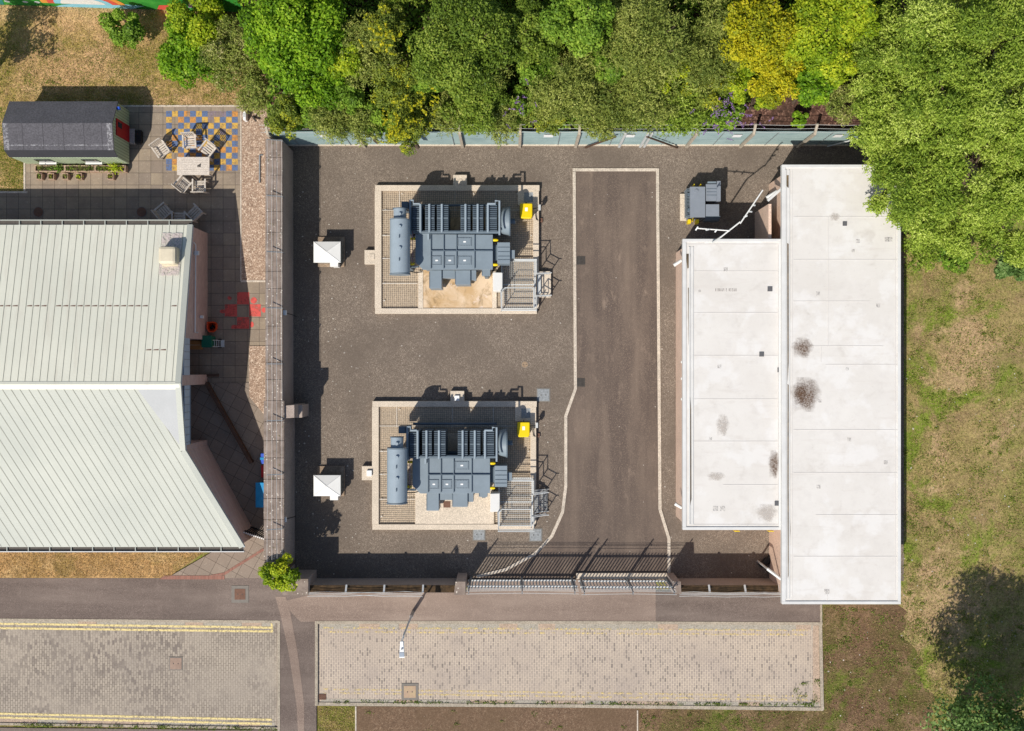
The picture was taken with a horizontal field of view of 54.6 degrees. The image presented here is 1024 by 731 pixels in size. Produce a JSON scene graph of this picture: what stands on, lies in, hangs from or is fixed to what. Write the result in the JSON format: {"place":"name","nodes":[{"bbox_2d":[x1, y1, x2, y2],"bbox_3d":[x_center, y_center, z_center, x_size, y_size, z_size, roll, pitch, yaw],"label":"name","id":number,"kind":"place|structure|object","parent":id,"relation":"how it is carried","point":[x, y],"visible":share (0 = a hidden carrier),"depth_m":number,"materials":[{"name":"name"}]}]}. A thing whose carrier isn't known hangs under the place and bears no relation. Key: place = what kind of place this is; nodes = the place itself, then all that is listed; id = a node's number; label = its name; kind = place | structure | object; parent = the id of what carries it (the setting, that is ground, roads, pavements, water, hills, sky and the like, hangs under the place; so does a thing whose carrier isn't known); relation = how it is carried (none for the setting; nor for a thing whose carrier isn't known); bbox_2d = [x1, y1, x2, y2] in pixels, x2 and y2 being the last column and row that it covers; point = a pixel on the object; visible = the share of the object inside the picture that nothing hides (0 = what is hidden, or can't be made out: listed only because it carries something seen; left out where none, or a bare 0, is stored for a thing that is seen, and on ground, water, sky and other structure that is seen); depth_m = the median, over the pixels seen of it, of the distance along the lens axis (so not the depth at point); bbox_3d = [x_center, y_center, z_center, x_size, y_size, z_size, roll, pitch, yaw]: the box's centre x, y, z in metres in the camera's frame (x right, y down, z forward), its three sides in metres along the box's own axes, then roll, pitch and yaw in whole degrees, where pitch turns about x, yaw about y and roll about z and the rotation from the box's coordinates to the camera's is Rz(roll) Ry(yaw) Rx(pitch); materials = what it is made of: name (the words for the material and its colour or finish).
{"place":"outdoors","nodes":[
{"label":"outdoors","id":0,"kind":"place"},
{"bbox_2d":[0,552,203,577],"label":"front lawn","id":1,"kind":"structure","parent":0,"point":[146,562],"depth_m":49.91,"materials":[{"name":"plant"}]},
{"bbox_2d":[0,1,244,105],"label":"lawn","id":2,"kind":"structure","parent":0,"point":[69,17],"depth_m":49.95,"materials":[{"name":"beige plant"}]},
{"bbox_2d":[97,7,146,49],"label":"shrub","id":3,"kind":"object","parent":2,"relation":"on","point":[130,30],"visible":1,"depth_m":48.38,"materials":[{"name":"green plant"}]},
{"bbox_2d":[0,0,245,11],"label":"mural wall","id":4,"kind":"structure","parent":2,"relation":"on","point":[229,5],"depth_m":49.35,"materials":[{"name":"multicoloured paint"}]},
{"bbox_2d":[155,15,228,89],"bbox_3d":[-15.567,-15.282,48.560,3.616,2.938,3.628,0,90,0],"label":"shrub","id":5,"kind":"object","parent":2,"relation":"on","point":[177,58],"visible":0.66,"depth_m":47.66,"materials":[{"name":"green plant"}]},
{"bbox_2d":[165,0,231,52],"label":"shrub","id":6,"kind":"object","parent":2,"relation":"on","point":[180,11],"visible":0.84,"depth_m":47.48,"materials":[{"name":"green plant"}]},
{"bbox_2d":[0,107,265,382],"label":"patio","id":7,"kind":"structure","parent":0,"point":[147,180],"depth_m":49.94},
{"bbox_2d":[2,101,129,163],"bbox_3d":[-21.760,-11.429,48.785,5.414,2.430,2.854,0,90,0],"label":"garden cabin","id":8,"kind":"object","parent":7,"relation":"on","point":[66,132],"visible":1,"depth_m":47.81,"materials":[{"name":"wood"}]},
{"bbox_2d":[177,157,212,176],"bbox_3d":[-15.816,-9.898,49.571,1.605,0.727,0.890,0,90,0],"label":"garden table","id":9,"kind":"object","parent":7,"relation":"on","point":[188,162],"visible":1,"depth_m":49.21,"materials":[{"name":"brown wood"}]},
{"bbox_2d":[166,111,237,170],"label":"blue painted squares","id":10,"kind":"structure","parent":7,"relation":"on","point":[199,132],"depth_m":49.93,"materials":[{"name":"blue paint"}]},
{"bbox_2d":[166,111,237,170],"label":"yellow painted squares","id":11,"kind":"structure","parent":7,"relation":"on","point":[217,143],"depth_m":49.93,"materials":[{"name":"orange paint"}]},
{"bbox_2d":[220,292,264,328],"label":"red painted squares","id":12,"kind":"structure","parent":7,"relation":"on","point":[231,309],"depth_m":49.93,"materials":[{"name":"red paint"}]},
{"bbox_2d":[0,621,277,726],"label":"setts road","id":13,"kind":"structure","parent":0,"point":[225,674],"depth_m":49.99,"materials":[{"name":"grey stone"}]},
{"bbox_2d":[0,623,272,724],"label":"yellow line","id":14,"kind":"object","parent":13,"relation":"on","point":[132,625],"visible":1,"depth_m":49.98,"materials":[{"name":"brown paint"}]},
{"bbox_2d":[171,383,264,577],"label":"slab path","id":15,"kind":"structure","parent":0,"point":[241,474],"depth_m":49.90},
{"bbox_2d":[249,346,265,413],"bbox_3d":[-12.677,0.774,49.898,1.097,0.001,3.516,0,90,0],"label":"pebble bed","id":16,"kind":"object","parent":15,"relation":"on","point":[257,362],"visible":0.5,"depth_m":49.90,"materials":[{"name":"beige gravel"}]},
{"bbox_2d":[0,0,1023,730],"bbox_3d":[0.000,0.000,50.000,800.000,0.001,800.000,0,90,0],"label":"ground","id":17,"kind":"structure","parent":0,"point":[976,410],"depth_m":50.00,"materials":[{"name":"green plant"}]},
{"bbox_2d":[0,106,23,190],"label":"lawn patch","id":18,"kind":"object","parent":17,"relation":"on","point":[3,155],"visible":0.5,"depth_m":49.95,"materials":[{"name":"plant"}]},
{"bbox_2d":[0,220,254,551],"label":"brick building","id":19,"kind":"structure","parent":17,"relation":"on","point":[103,323],"depth_m":46.54,"materials":[{"name":"grey metal"}]},
{"bbox_2d":[159,233,181,275],"bbox_3d":[-16.150,-5.264,46.783,0.960,0.920,2.070,0,90,0],"label":"roof cowl","id":20,"kind":"object","parent":19,"relation":"on","point":[169,256],"visible":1,"depth_m":46.69,"materials":[{"name":"beige paint"}]},
{"bbox_2d":[0,105,264,281],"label":"lawn edging","id":21,"kind":"object","parent":17,"relation":"on","point":[25,191],"visible":0.6,"depth_m":49.92,"materials":[{"name":"concrete"}]},
{"bbox_2d":[0,727,277,730],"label":"footpath","id":22,"kind":"structure","parent":17,"relation":"on","point":[50,729],"depth_m":49.95,"materials":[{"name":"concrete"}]},
{"bbox_2d":[193,14,267,93],"bbox_3d":[-13.434,-15.000,48.293,3.565,3.454,3.404,-40,90,0],"label":"shrub","id":23,"kind":"object","parent":17,"relation":"on","point":[218,53],"visible":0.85,"depth_m":47.39,"materials":[{"name":"green plant"}]},
{"bbox_2d":[242,106,269,279],"bbox_3d":[-12.645,-8.661,49.936,2.064,0.001,8.839,0,90,0],"label":"pebble strip","id":24,"kind":"object","parent":17,"relation":"on","point":[253,214],"visible":0.4,"depth_m":49.94,"materials":[{"name":"beige gravel"}]},
{"bbox_2d":[233,61,280,116],"bbox_3d":[-12.039,-13.424,48.517,3.028,2.995,2.637,0,90,0],"label":"shrub","id":25,"kind":"object","parent":17,"relation":"on","point":[257,87],"visible":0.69,"depth_m":47.63,"materials":[{"name":"green plant"}]},
{"bbox_2d":[264,139,294,580],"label":"boundary wall","id":26,"kind":"structure","parent":17,"relation":"on","point":[279,476],"depth_m":47.36,"materials":[{"name":"concrete"}]},
{"bbox_2d":[317,706,354,730],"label":"verge","id":27,"kind":"structure","parent":17,"relation":"on","point":[350,725],"depth_m":49.99,"materials":[{"name":"green plant"}]},
{"bbox_2d":[307,578,456,596],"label":"front wall","id":28,"kind":"structure","parent":17,"relation":"on","point":[345,586],"depth_m":48.28,"materials":[{"name":"brown brick"}]},
{"bbox_2d":[0,622,810,726],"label":"pale channel","id":29,"kind":"object","parent":17,"relation":"on","point":[552,627],"visible":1,"depth_m":49.99,"materials":[{"name":"concrete"}]},
{"bbox_2d":[0,621,818,726],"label":"channel stone","id":30,"kind":"object","parent":17,"relation":"on","point":[613,626],"visible":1,"depth_m":49.99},
{"bbox_2d":[0,578,819,730],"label":"footpath","id":31,"kind":"structure","parent":17,"relation":"on","point":[116,598],"depth_m":49.90,"materials":[{"name":"grey asphalt"}]},
{"bbox_2d":[276,597,303,730],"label":"trench scar","id":32,"kind":"object","parent":31,"relation":"on","point":[284,610],"visible":1,"depth_m":49.89,"materials":[{"name":"concrete"}]},
{"bbox_2d":[0,604,823,730],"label":"kerb","id":33,"kind":"structure","parent":17,"relation":"on","point":[820,708],"depth_m":49.88,"materials":[{"name":"concrete"}]},
{"bbox_2d":[287,579,655,621],"bbox_3d":[-2.194,11.823,49.896,18.839,0.001,2.129,0,90,0],"label":"gate apron","id":34,"kind":"object","parent":17,"relation":"on","point":[568,604],"visible":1,"depth_m":49.90,"materials":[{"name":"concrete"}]},
{"bbox_2d":[356,706,636,730],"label":"soil bed","id":35,"kind":"object","parent":17,"relation":"on","point":[470,719],"visible":1,"depth_m":49.99,"materials":[{"name":"brown soil"}]},
{"bbox_2d":[289,146,903,580],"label":"gravel yard","id":36,"kind":"structure","parent":17,"relation":"on","point":[427,358],"depth_m":49.98,"materials":[{"name":"grey gravel"}]},
{"bbox_2d":[257,552,301,591],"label":"bush","id":37,"kind":"object","parent":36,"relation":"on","point":[283,573],"visible":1,"depth_m":46.79,"materials":[{"name":"green plant"}]},
{"bbox_2d":[313,466,344,499],"bbox_3d":[-9.111,5.849,49.395,1.378,1.311,1.596,0,90,0],"label":"kiosk","id":38,"kind":"object","parent":36,"relation":"on","point":[329,481],"visible":1,"depth_m":48.94,"materials":[{"name":"white plastic"}]},
{"bbox_2d":[314,237,344,267],"bbox_3d":[-9.111,-5.677,49.395,1.378,1.311,1.596,0,90,0],"label":"kiosk","id":39,"kind":"object","parent":36,"relation":"on","point":[329,251],"visible":1,"depth_m":48.93,"materials":[{"name":"white plastic"}]},
{"bbox_2d":[362,391,536,529],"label":"bund","id":40,"kind":"structure","parent":36,"relation":"on","point":[389,418],"depth_m":49.74,"materials":[{"name":"concrete"}]},
{"bbox_2d":[386,422,511,510],"bbox_3d":[-2.968,4.946,48.180,5.979,3.440,4.246,0,90,0],"label":"power transformer","id":41,"kind":"object","parent":40,"relation":"on","point":[462,475],"visible":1,"depth_m":47.98,"materials":[{"name":"grey paint"}]},
{"bbox_2d":[497,477,548,531],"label":"access platform","id":42,"kind":"structure","parent":40,"relation":"on","point":[525,479],"depth_m":49.38,"materials":[{"name":"metal"}]},
{"bbox_2d":[365,175,539,313],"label":"bund","id":43,"kind":"structure","parent":36,"relation":"on","point":[413,293],"depth_m":49.74,"materials":[{"name":"concrete"}]},
{"bbox_2d":[389,199,514,289],"bbox_3d":[-2.833,-5.877,48.180,5.979,3.440,4.246,0,90,0],"label":"power transformer","id":44,"kind":"object","parent":43,"relation":"on","point":[463,255],"visible":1,"depth_m":47.98,"materials":[{"name":"grey paint"}]},
{"bbox_2d":[467,577,577,593],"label":"palisade gate","id":45,"kind":"structure","parent":36,"relation":"on","point":[573,585],"depth_m":48.35,"materials":[{"name":"metal"}]},
{"bbox_2d":[500,259,551,310],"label":"access platform","id":46,"kind":"structure","parent":36,"relation":"on","point":[543,284],"depth_m":49.41,"materials":[{"name":"metal"}]},
{"bbox_2d":[260,123,908,148],"bbox_3d":[4.031,-11.174,48.348,31.938,3.304,0.512,0,90,0],"label":"sheet fence","id":47,"kind":"object","parent":36,"relation":"on","point":[741,139],"visible":0.55,"depth_m":48.78,"materials":[{"name":"metal"}]},
{"bbox_2d":[578,578,676,594],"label":"palisade gate","id":48,"kind":"structure","parent":36,"relation":"on","point":[583,586],"depth_m":48.30,"materials":[{"name":"metal"}]},
{"bbox_2d":[680,181,720,223],"bbox_3d":[9.350,-8.033,49.310,1.786,1.380,2.053,0,90,0],"label":"distribution transformer","id":49,"kind":"object","parent":36,"relation":"on","point":[693,206],"visible":1,"depth_m":48.73,"materials":[{"name":"metal"}]},
{"bbox_2d":[755,188,780,238],"bbox_3d":[12.373,-7.395,48.615,0.694,2.770,2.645,15,90,0],"label":"entrance fin","id":50,"kind":"object","parent":36,"relation":"on","point":[763,223],"visible":0.71,"depth_m":48.05,"materials":[{"name":"white concrete"}]},
{"bbox_2d":[676,239,780,529],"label":"switch house","id":51,"kind":"structure","parent":17,"relation":"on","point":[728,385],"depth_m":46.97,"materials":[{"name":"grey concrete"}]},
{"bbox_2d":[678,578,780,596],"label":"front wall","id":52,"kind":"structure","parent":17,"relation":"on","point":[742,586],"depth_m":48.28,"materials":[{"name":"brown brick"}]},
{"bbox_2d":[769,165,900,603],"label":"switch house","id":53,"kind":"structure","parent":17,"relation":"on","point":[836,539],"depth_m":46.72,"materials":[{"name":"grey concrete"}]},
{"bbox_2d":[901,228,942,273],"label":"shrub","id":54,"kind":"object","parent":17,"relation":"on","point":[928,249],"visible":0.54,"depth_m":48.24,"materials":[{"name":"green plant"}]},
{"bbox_2d":[843,0,1023,268],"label":"willow tree","id":55,"kind":"object","parent":17,"relation":"on","point":[923,110],"visible":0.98,"depth_m":43.22,"materials":[{"name":"green plant"}]},
{"bbox_2d":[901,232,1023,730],"bbox_3d":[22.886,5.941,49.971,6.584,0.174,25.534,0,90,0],"label":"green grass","id":56,"kind":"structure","parent":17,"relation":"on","point":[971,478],"depth_m":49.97,"materials":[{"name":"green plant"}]},
{"bbox_2d":[901,252,1023,729],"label":"dry grass","id":57,"kind":"structure","parent":17,"relation":"on","point":[916,494],"depth_m":49.97,"materials":[{"name":"beige plant"}]},
{"bbox_2d":[920,671,1023,730],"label":"dark tree","id":58,"kind":"object","parent":17,"relation":"on","point":[962,721],"visible":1,"depth_m":44.58,"materials":[{"name":"green plant"}]},
{"bbox_2d":[318,624,819,706],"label":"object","id":59,"kind":"structure","parent":0,"point":[565,665],"depth_m":49.99,"materials":[{"name":"stone"}]},
{"bbox_2d":[323,627,807,700],"bbox_3d":[2.694,15.034,49.983,24.419,0.001,3.744,0,90,0],"label":"worn yellow line","id":60,"kind":"object","parent":59,"relation":"on","point":[567,633],"visible":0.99,"depth_m":49.98,"materials":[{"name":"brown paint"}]},
{"bbox_2d":[476,171,666,577],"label":"driveway","id":61,"kind":"structure","parent":0,"point":[610,521],"depth_m":49.97,"materials":[{"name":"grey asphalt"}]},
{"bbox_2d":[476,168,670,577],"bbox_3d":[3.093,0.386,49.964,9.770,0.073,20.632,0,90,0],"label":"driveway edging","id":62,"kind":"object","parent":61,"relation":"on","point":[548,539],"visible":0.97,"depth_m":49.93,"materials":[{"name":"concrete"}]},
{"bbox_2d":[270,0,944,130],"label":"planting bank","id":63,"kind":"structure","parent":0,"point":[782,113],"depth_m":47.70,"materials":[{"name":"green plant"}]},
{"bbox_2d":[264,94,302,140],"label":"shrub","id":64,"kind":"object","parent":63,"relation":"on","point":[277,125],"visible":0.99,"depth_m":45.29,"materials":[{"name":"green plant"}]},
{"bbox_2d":[236,0,347,88],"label":"broadleaf tree","id":65,"kind":"object","parent":63,"relation":"on","point":[283,36],"visible":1,"depth_m":43.45,"materials":[{"name":"green plant"}]},
{"bbox_2d":[279,54,346,110],"bbox_3d":[-8.887,-12.910,46.108,2.870,4.309,2.833,25,90,0],"label":"broadleaf tree","id":66,"kind":"object","parent":63,"relation":"on","point":[321,90],"visible":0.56,"depth_m":44.60,"materials":[{"name":"green plant"}]},
{"bbox_2d":[305,98,363,145],"bbox_3d":[-8.251,-11.455,46.564,2.992,3.843,2.603,22,90,0],"label":"shrub","id":67,"kind":"object","parent":63,"relation":"on","point":[333,121],"visible":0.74,"depth_m":45.32,"materials":[{"name":"green plant"}]},
{"bbox_2d":[322,41,363,80],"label":"shrub","id":68,"kind":"object","parent":63,"relation":"on","point":[345,65],"visible":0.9,"depth_m":44.10,"materials":[{"name":"green plant"}]},
{"bbox_2d":[330,76,364,114],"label":"shrub","id":69,"kind":"object","parent":63,"relation":"on","point":[349,98],"visible":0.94,"depth_m":44.98,"materials":[{"name":"green plant"}]},
{"bbox_2d":[336,9,404,90],"bbox_3d":[-6.628,-14.186,45.846,3.747,4.711,3.691,0,90,0],"label":"feathery tree","id":70,"kind":"object","parent":63,"relation":"on","point":[356,33],"visible":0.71,"depth_m":44.35,"materials":[{"name":"green plant"}]},
{"bbox_2d":[344,12,410,146],"bbox_3d":[-5.994,-12.379,45.353,2.341,6.067,5.170,18,90,0],"label":"shrub","id":71,"kind":"object","parent":63,"relation":"on","point":[354,121],"visible":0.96,"depth_m":45.01,"materials":[{"name":"green plant"}]},
{"bbox_2d":[364,0,409,52],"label":"shrub","id":72,"kind":"object","parent":63,"relation":"on","point":[395,21],"visible":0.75,"depth_m":44.04,"materials":[{"name":"green plant"}]},
{"bbox_2d":[369,52,433,120],"bbox_3d":[-5.200,-12.692,46.130,2.868,4.268,3.222,-43,90,0],"label":"shrub","id":73,"kind":"object","parent":63,"relation":"on","point":[396,90],"visible":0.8,"depth_m":44.58,"materials":[{"name":"green plant"}]},
{"bbox_2d":[380,81,438,156],"bbox_3d":[-4.545,-11.040,45.765,2.406,4.929,3.160,16,90,0],"label":"shrub","id":74,"kind":"object","parent":63,"relation":"on","point":[412,132],"visible":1,"depth_m":44.39,"materials":[{"name":"yellow plant"}]},
{"bbox_2d":[424,91,463,138],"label":"shrub","id":75,"kind":"object","parent":63,"relation":"on","point":[445,124],"visible":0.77,"depth_m":45.16,"materials":[{"name":"green plant"}]},
{"bbox_2d":[405,0,516,100],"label":"broadleaf tree","id":76,"kind":"object","parent":63,"relation":"on","point":[457,69],"visible":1,"depth_m":42.94,"materials":[{"name":"green plant"}]},
{"bbox_2d":[438,78,509,135],"bbox_3d":[-1.704,-11.911,45.917,2.991,4.568,3.055,26,90,0],"label":"broadleaf tree","id":77,"kind":"object","parent":63,"relation":"on","point":[477,108],"visible":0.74,"depth_m":44.40,"materials":[{"name":"green plant"}]},
{"bbox_2d":[482,93,531,148],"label":"feathery tree","id":78,"kind":"object","parent":63,"relation":"on","point":[502,121],"visible":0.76,"depth_m":45.40,"materials":[{"name":"green plant"}]},
{"bbox_2d":[503,78,541,127],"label":"shrub","id":79,"kind":"object","parent":63,"relation":"on","point":[521,92],"visible":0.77,"depth_m":45.34,"materials":[{"name":"green plant"}]},
{"bbox_2d":[494,0,563,66],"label":"broadleaf tree","id":80,"kind":"object","parent":63,"relation":"on","point":[526,36],"visible":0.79,"depth_m":43.73,"materials":[{"name":"green plant"}]},
{"bbox_2d":[516,49,560,90],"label":"shrub","id":81,"kind":"object","parent":63,"relation":"on","point":[531,70],"visible":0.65,"depth_m":44.52,"materials":[{"name":"green plant"}]},
{"bbox_2d":[524,43,617,129],"bbox_3d":[2.635,-12.649,45.704,4.279,4.871,4.201,0,90,0],"label":"feathery tree","id":82,"kind":"object","parent":63,"relation":"on","point":[584,81],"visible":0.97,"depth_m":44.09,"materials":[{"name":"green plant"}]},
{"bbox_2d":[538,0,615,58],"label":"broadleaf tree","id":83,"kind":"object","parent":63,"relation":"on","point":[589,19],"visible":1,"depth_m":42.77,"materials":[{"name":"green plant"}]},
{"bbox_2d":[266,0,901,130],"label":"undergrowth","id":84,"kind":"object","parent":63,"relation":"on","point":[414,12],"visible":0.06,"depth_m":47.04,"materials":[{"name":"green plant"}]},
{"bbox_2d":[574,92,626,141],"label":"shrub","id":85,"kind":"object","parent":63,"relation":"on","point":[599,126],"visible":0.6,"depth_m":45.32,"materials":[{"name":"green plant"}]},
{"bbox_2d":[583,34,633,85],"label":"shrub","id":86,"kind":"object","parent":63,"relation":"on","point":[611,75],"visible":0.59,"depth_m":44.22,"materials":[{"name":"green plant"}]},
{"bbox_2d":[597,56,685,136],"bbox_3d":[5.820,-12.354,45.908,4.110,4.717,4.021,0,90,0],"label":"feathery tree","id":87,"kind":"object","parent":63,"relation":"on","point":[632,99],"visible":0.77,"depth_m":44.60,"materials":[{"name":"green plant"}]},
{"bbox_2d":[594,0,692,90],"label":"feathery tree","id":88,"kind":"object","parent":63,"relation":"on","point":[633,43],"visible":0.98,"depth_m":43.30,"materials":[{"name":"green plant"}]},
{"bbox_2d":[648,77,712,138],"bbox_3d":[7.743,-11.906,46.377,3.204,4.027,3.200,0,90,0],"label":"feathery tree","id":89,"kind":"object","parent":63,"relation":"on","point":[684,103],"visible":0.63,"depth_m":45.09,"materials":[{"name":"green plant"}]},
{"bbox_2d":[665,5,744,99],"bbox_3d":[8.543,-13.975,45.669,3.744,4.812,4.189,0,90,0],"label":"feathery tree","id":90,"kind":"object","parent":63,"relation":"on","point":[700,56],"visible":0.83,"depth_m":44.11,"materials":[{"name":"green plant"}]},
{"bbox_2d":[680,71,731,112],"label":"shrub","id":91,"kind":"object","parent":63,"relation":"on","point":[709,100],"visible":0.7,"depth_m":44.70,"materials":[{"name":"green plant"}]},
{"bbox_2d":[689,86,773,140],"bbox_3d":[9.821,-11.246,46.455,3.189,4.247,3.004,41,90,0],"label":"shrub","id":92,"kind":"object","parent":63,"relation":"on","point":[727,115],"visible":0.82,"depth_m":45.48,"materials":[{"name":"green plant"}]},
{"bbox_2d":[720,58,757,104],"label":"shrub","id":93,"kind":"object","parent":63,"relation":"on","point":[739,88],"visible":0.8,"depth_m":44.65,"materials":[{"name":"green plant"}]},
{"bbox_2d":[718,0,797,74],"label":"golden tree","id":94,"kind":"object","parent":63,"relation":"on","point":[775,36],"visible":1,"depth_m":42.96,"materials":[{"name":"yellow plant"}]},
{"bbox_2d":[747,52,805,109],"bbox_3d":[11.807,-12.733,45.801,2.612,4.541,2.653,0,90,0],"label":"golden tree","id":95,"kind":"object","parent":63,"relation":"on","point":[773,83],"visible":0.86,"depth_m":44.06,"materials":[{"name":"yellow plant"}]},
{"bbox_2d":[791,62,837,107],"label":"broadleaf tree","id":96,"kind":"object","parent":63,"relation":"on","point":[814,87],"visible":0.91,"depth_m":44.18,"materials":[{"name":"green plant"}]},
{"bbox_2d":[778,0,855,78],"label":"broadleaf tree","id":97,"kind":"object","parent":63,"relation":"on","point":[813,18],"visible":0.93,"depth_m":43.14,"materials":[{"name":"green plant"}]},
{"bbox_2d":[821,42,860,87],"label":"shrub","id":98,"kind":"object","parent":63,"relation":"on","point":[850,67],"visible":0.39,"depth_m":44.09,"materials":[{"name":"green plant"}]},
{"bbox_2d":[823,78,859,127],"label":"shrub","id":99,"kind":"object","parent":63,"relation":"on","point":[839,95],"visible":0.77,"depth_m":45.88,"materials":[{"name":"green plant"}]},
{"bbox_2d":[824,0,881,43],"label":"broadleaf tree","id":100,"kind":"object","parent":63,"relation":"on","point":[861,15],"visible":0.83,"depth_m":43.20,"materials":[{"name":"green plant"}]},
{"bbox_2d":[638,605,1005,730],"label":"weedy soil","id":101,"kind":"structure","parent":0,"point":[887,681],"depth_m":49.99,"materials":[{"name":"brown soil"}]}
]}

